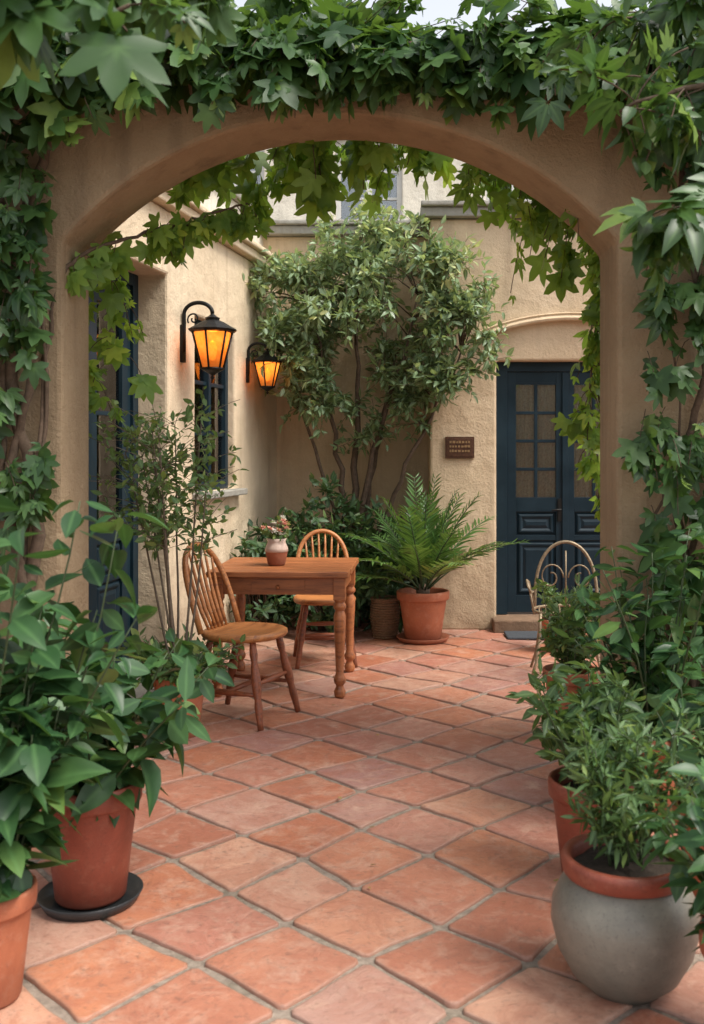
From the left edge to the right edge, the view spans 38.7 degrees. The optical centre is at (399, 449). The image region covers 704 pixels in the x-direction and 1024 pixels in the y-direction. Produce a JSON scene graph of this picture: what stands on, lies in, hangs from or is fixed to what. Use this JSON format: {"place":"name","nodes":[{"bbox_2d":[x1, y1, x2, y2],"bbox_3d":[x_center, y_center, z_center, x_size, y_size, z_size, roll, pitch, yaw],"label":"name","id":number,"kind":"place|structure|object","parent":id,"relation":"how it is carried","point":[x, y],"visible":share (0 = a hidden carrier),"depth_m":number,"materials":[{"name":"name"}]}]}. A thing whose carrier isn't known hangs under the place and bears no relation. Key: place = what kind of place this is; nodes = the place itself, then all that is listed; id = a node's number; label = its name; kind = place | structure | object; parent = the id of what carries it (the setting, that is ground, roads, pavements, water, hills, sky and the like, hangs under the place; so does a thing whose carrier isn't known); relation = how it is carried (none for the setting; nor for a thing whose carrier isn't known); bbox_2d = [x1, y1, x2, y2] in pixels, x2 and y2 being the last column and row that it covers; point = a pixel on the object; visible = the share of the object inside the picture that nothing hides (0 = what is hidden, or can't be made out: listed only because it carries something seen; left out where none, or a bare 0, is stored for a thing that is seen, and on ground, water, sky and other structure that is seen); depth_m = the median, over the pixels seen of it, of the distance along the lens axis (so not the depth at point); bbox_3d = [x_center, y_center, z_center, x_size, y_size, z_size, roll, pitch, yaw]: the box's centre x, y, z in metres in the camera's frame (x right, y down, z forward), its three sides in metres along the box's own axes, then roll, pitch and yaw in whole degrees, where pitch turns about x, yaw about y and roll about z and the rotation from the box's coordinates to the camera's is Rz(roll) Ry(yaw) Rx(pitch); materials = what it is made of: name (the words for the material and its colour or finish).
{"place":"outdoors","nodes":[
{"label":"outdoors","id":0,"kind":"place"},
{"bbox_2d":[0,616,703,1023],"bbox_3d":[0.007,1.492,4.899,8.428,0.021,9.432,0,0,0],"label":"terracotta pavement","id":1,"kind":"structure","parent":0,"point":[282,968],"depth_m":3.57,"materials":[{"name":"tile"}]},
{"bbox_2d":[0,494,169,1008],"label":"potted plant","id":2,"kind":"object","parent":1,"relation":"on","point":[40,768],"visible":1,"depth_m":2.67,"materials":[{"name":"green plant"}]},
{"bbox_2d":[0,601,234,921],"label":"potted plant","id":3,"kind":"object","parent":1,"relation":"on","point":[97,880],"visible":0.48,"depth_m":3.21,"materials":[{"name":"green plant"}]},
{"bbox_2d":[0,0,246,107],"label":"overhanging tree","id":4,"kind":"object","parent":1,"relation":"on","point":[117,42],"visible":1,"depth_m":2.30,"materials":[{"name":"green plant"}]},
{"bbox_2d":[128,677,154,698],"bbox_3d":[-1.760,1.478,5.856,0.410,0.045,1.346,0,0,9],"label":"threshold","id":5,"kind":"object","parent":1,"relation":"on","point":[140,690],"depth_m":6.03,"materials":[{"name":"stone"}]},
{"bbox_2d":[89,386,248,738],"bbox_3d":[-1.211,0.583,5.126,0.862,1.809,0.964,0,0,0],"label":"potted shrub","id":6,"kind":"object","parent":1,"relation":"on","point":[151,445],"visible":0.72,"depth_m":5.14,"materials":[{"name":"green plant"}]},
{"bbox_2d":[111,201,276,659],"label":"walls","id":7,"kind":"structure","parent":1,"relation":"on","point":[169,292],"depth_m":7.05,"materials":[{"name":"paint"}]},
{"bbox_2d":[89,272,137,674],"bbox_3d":[-1.859,0.166,5.872,0.090,2.608,1.346,0,0,9],"label":"door","id":8,"kind":"structure","parent":7,"relation":"attached to","point":[117,384],"depth_m":6.25,"materials":[{"name":"blue paint"}]},
{"bbox_2d":[180,301,236,379],"bbox_3d":[-1.268,-0.737,6.704,0.335,0.534,0.335,0,0,-36],"label":"wall lantern","id":9,"kind":"object","parent":7,"relation":"attached to","point":[211,333],"depth_m":6.65,"materials":[{"name":"black metal"}]},
{"bbox_2d":[194,319,227,491],"bbox_3d":[-1.543,-0.320,7.447,0.266,1.240,0.856,0,0,9],"label":"window","id":10,"kind":"structure","parent":7,"relation":"attached to","point":[215,390],"depth_m":7.64,"materials":[{"name":"glass"}]},
{"bbox_2d":[152,188,285,272],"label":"cornice","id":11,"kind":"structure","parent":7,"relation":"on","point":[247,249],"depth_m":7.61,"materials":[{"name":"paint"}]},
{"bbox_2d":[201,190,262,245],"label":"parapet","id":12,"kind":"structure","parent":11,"relation":"on","point":[210,204],"depth_m":7.75,"materials":[{"name":"paint"}]},
{"bbox_2d":[232,194,273,219],"bbox_3d":[-1.809,-2.081,6.912,0.600,0.058,4.720,0,0,9],"label":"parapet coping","id":13,"kind":"object","parent":12,"relation":"on","point":[238,196],"depth_m":8.19,"materials":[{"name":"beige stone"}]},
{"bbox_2d":[192,488,247,499],"bbox_3d":[-1.347,0.326,7.426,0.130,0.048,1.000,0,0,9],"label":"window sill","id":14,"kind":"structure","parent":7,"relation":"attached to","point":[234,492],"depth_m":7.46,"materials":[{"name":"beige stone"}]},
{"bbox_2d":[246,342,282,393],"bbox_3d":[-1.084,-0.665,8.113,0.268,0.427,0.268,0,0,-36],"label":"wall lantern","id":15,"kind":"object","parent":7,"relation":"attached to","point":[267,382],"depth_m":8.07,"materials":[{"name":"orange glass"}]},
{"bbox_2d":[182,542,300,730],"bbox_3d":[-0.914,1.008,5.600,0.583,0.969,0.460,0,0,22],"label":"wooden chair","id":16,"kind":"object","parent":1,"relation":"on","point":[237,629],"visible":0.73,"depth_m":5.61,"materials":[{"name":"brown wood"}]},
{"bbox_2d":[228,525,297,627],"bbox_3d":[-1.181,1.042,7.984,0.891,0.958,1.042,0,0,0],"label":"green bush","id":17,"kind":"object","parent":1,"relation":"on","point":[257,611],"visible":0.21,"depth_m":7.80,"materials":[{"name":"green plant"}]},
{"bbox_2d":[206,557,358,697],"bbox_3d":[-0.720,1.109,6.380,0.860,0.762,0.816,0,0,2],"label":"wooden table","id":18,"kind":"object","parent":1,"relation":"on","point":[335,577],"visible":0.81,"depth_m":6.02,"materials":[{"name":"brown wood"}]},
{"bbox_2d":[253,515,290,565],"bbox_3d":[-0.810,0.569,6.317,0.260,0.317,0.190,0,0,0],"label":"flower pot","id":19,"kind":"object","parent":18,"relation":"on","point":[276,549],"visible":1,"depth_m":6.28,"materials":[{"name":"ceramic"}]},
{"bbox_2d":[246,471,404,632],"bbox_3d":[-0.619,0.829,8.235,1.466,1.324,1.169,0,0,0],"label":"green bush","id":20,"kind":"object","parent":1,"relation":"on","point":[365,591],"visible":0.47,"depth_m":8.12,"materials":[{"name":"green plant"}]},
{"bbox_2d":[293,529,357,669],"bbox_3d":[-0.537,1.035,7.070,0.434,0.914,0.550,0,0,-8],"label":"wooden chair","id":21,"kind":"object","parent":1,"relation":"on","point":[305,602],"visible":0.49,"depth_m":7.03,"materials":[{"name":"brown wood"}]},
{"bbox_2d":[263,237,427,614],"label":"wall","id":22,"kind":"structure","parent":1,"relation":"on","point":[297,464],"depth_m":9.00,"materials":[{"name":"paint"}]},
{"bbox_2d":[0,0,703,739],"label":"climbing vine","id":23,"kind":"object","parent":1,"relation":"on","point":[282,56],"visible":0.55,"depth_m":4.20,"materials":[{"name":"green plant"}]},
{"bbox_2d":[0,78,703,739],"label":"garden arch","id":24,"kind":"structure","parent":1,"relation":"on","point":[104,186],"depth_m":4.40,"materials":[{"name":"paint"}]},
{"bbox_2d":[65,140,599,531],"bbox_3d":[-0.077,-0.641,5.002,3.582,2.302,1.182,0,0,-10],"label":"trailing vine","id":25,"kind":"object","parent":24,"relation":"hanging from","point":[305,174],"visible":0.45,"depth_m":5.01,"materials":[{"name":"green plant"}]},
{"bbox_2d":[243,181,514,626],"bbox_3d":[-0.312,-0.368,8.372,2.431,3.745,1.476,0,0,0],"label":"tree","id":26,"kind":"object","parent":1,"relation":"on","point":[303,328],"visible":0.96,"depth_m":8.11,"materials":[{"name":"green plant"}]},
{"bbox_2d":[370,595,399,638],"bbox_3d":[-0.120,1.328,7.950,0.242,0.321,0.242,0,0,0],"label":"wicker basket","id":27,"kind":"object","parent":1,"relation":"on","point":[384,617],"visible":0.99,"depth_m":7.86,"materials":[{"name":"brown wicker"}]},
{"bbox_2d":[356,510,428,632],"bbox_3d":[-0.083,1.052,8.555,1.055,1.092,0.934,0,0,0],"label":"green bush","id":28,"kind":"object","parent":1,"relation":"on","point":[365,609],"visible":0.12,"depth_m":8.32,"materials":[{"name":"green plant"}]},
{"bbox_2d":[338,472,528,644],"bbox_3d":[0.231,0.830,7.808,1.627,1.317,1.649,0,0,0],"label":"potted palm","id":29,"kind":"object","parent":1,"relation":"on","point":[423,545],"visible":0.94,"depth_m":7.69,"materials":[{"name":"plant"}]},
{"bbox_2d":[311,639,557,901],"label":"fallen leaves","id":30,"kind":"object","parent":1,"relation":"on","point":[373,826],"visible":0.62,"depth_m":3.94,"materials":[{"name":"plant"}]},
{"bbox_2d":[428,219,593,629],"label":"porch wall","id":31,"kind":"structure","parent":1,"relation":"on","point":[471,602],"depth_m":8.30,"materials":[{"name":"paint"}]},
{"bbox_2d":[267,200,535,236],"bbox_3d":[0.600,-1.984,8.835,7.200,0.122,1.330,0,0,0],"label":"stone ledge","id":32,"kind":"object","parent":31,"relation":"on","point":[436,209],"visible":0.19,"depth_m":8.86,"materials":[{"name":"beige stone"}]},
{"bbox_2d":[445,437,473,457],"bbox_3d":[0.495,-0.020,8.281,0.240,0.180,0.031,0,0,0],"label":"wall plaque","id":33,"kind":"object","parent":31,"relation":"attached to","point":[459,447],"depth_m":8.27,"materials":[{"name":"brown metal"}]},
{"bbox_2d":[475,312,586,340],"bbox_3d":[1.420,-1.023,8.257,1.600,0.243,0.084,0,0,0],"label":"door hood","id":34,"kind":"object","parent":31,"relation":"attached to","point":[543,318],"depth_m":8.24,"materials":[{"name":"paint"}]},
{"bbox_2d":[496,362,599,613],"bbox_3d":[1.390,0.321,8.421,1.176,2.118,0.157,0,0,0],"label":"door","id":35,"kind":"structure","parent":31,"relation":"attached to","point":[544,495],"depth_m":8.42,"materials":[{"name":"blue paint"}]},
{"bbox_2d":[504,631,543,639],"bbox_3d":[1.100,1.476,7.970,0.520,0.020,0.280,0,0,0],"label":"door mat","id":36,"kind":"object","parent":1,"relation":"on","point":[520,635],"depth_m":7.90,"materials":[{"name":"grey fabric"}]},
{"bbox_2d":[492,612,599,633],"bbox_3d":[1.400,1.442,8.380,1.280,0.115,0.480,0,0,0],"label":"door step","id":37,"kind":"object","parent":1,"relation":"on","point":[517,621],"depth_m":8.14,"materials":[{"name":"beige stone"}]},
{"bbox_2d":[537,579,570,652],"bbox_3d":[1.186,1.218,7.450,0.340,0.540,0.379,0,0,0],"label":"potted plant","id":38,"kind":"object","parent":1,"relation":"on","point":[547,592],"visible":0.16,"depth_m":7.35,"materials":[{"name":"green plant"}]},
{"bbox_2d":[526,540,599,681],"bbox_3d":[1.100,1.054,6.604,0.536,0.874,0.494,0,0,8],"label":"iron garden chair","id":39,"kind":"object","parent":1,"relation":"on","point":[533,595],"visible":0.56,"depth_m":6.80,"materials":[{"name":"beige metal"}]},
{"bbox_2d":[531,573,599,712],"bbox_3d":[0.914,1.056,5.234,0.422,0.863,0.570,0,0,-20],"label":"potted plant","id":40,"kind":"object","parent":1,"relation":"on","point":[554,640],"visible":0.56,"depth_m":5.18,"materials":[{"name":"green plant"}]},
{"bbox_2d":[505,653,661,871],"bbox_3d":[0.644,1.098,3.456,0.525,0.781,0.670,0,0,0],"label":"potted plant","id":41,"kind":"object","parent":1,"relation":"on","point":[547,704],"visible":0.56,"depth_m":3.46,"materials":[{"name":"green plant"}]},
{"bbox_2d":[527,0,703,311],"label":"overhanging tree","id":42,"kind":"object","parent":1,"relation":"on","point":[669,238],"visible":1,"depth_m":3.09,"materials":[{"name":"green plant"}]},
{"bbox_2d":[543,695,703,1004],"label":"potted plant","id":43,"kind":"object","parent":1,"relation":"on","point":[623,924],"visible":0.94,"depth_m":2.69,"materials":[{"name":"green plant"}]},
{"bbox_2d":[551,527,703,825],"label":"potted plant","id":44,"kind":"object","parent":1,"relation":"on","point":[624,642],"visible":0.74,"depth_m":3.99,"materials":[{"name":"green plant"}]},
{"bbox_2d":[620,751,703,956],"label":"potted plant","id":45,"kind":"object","parent":1,"relation":"on","point":[685,869],"visible":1,"depth_m":2.46,"materials":[{"name":"green plant"}]},
{"bbox_2d":[634,639,703,916],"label":"potted plant","id":46,"kind":"object","parent":1,"relation":"on","point":[666,718],"visible":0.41,"depth_m":3.20,"materials":[{"name":"green plant"}]},
{"bbox_2d":[264,144,485,219],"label":"wall","id":47,"kind":"structure","parent":0,"point":[413,195],"depth_m":9.55,"materials":[{"name":"paint"}]},
{"bbox_2d":[233,140,528,219],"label":"windows","id":48,"kind":"structure","parent":47,"relation":"attached to","point":[394,199],"depth_m":9.88,"materials":[{"name":"grey glass"}]},
{"bbox_2d":[230,0,651,37],"label":"sky","id":49,"kind":"structure","parent":0,"point":[435,9],"materials":[{"name":"white"}]}
]}

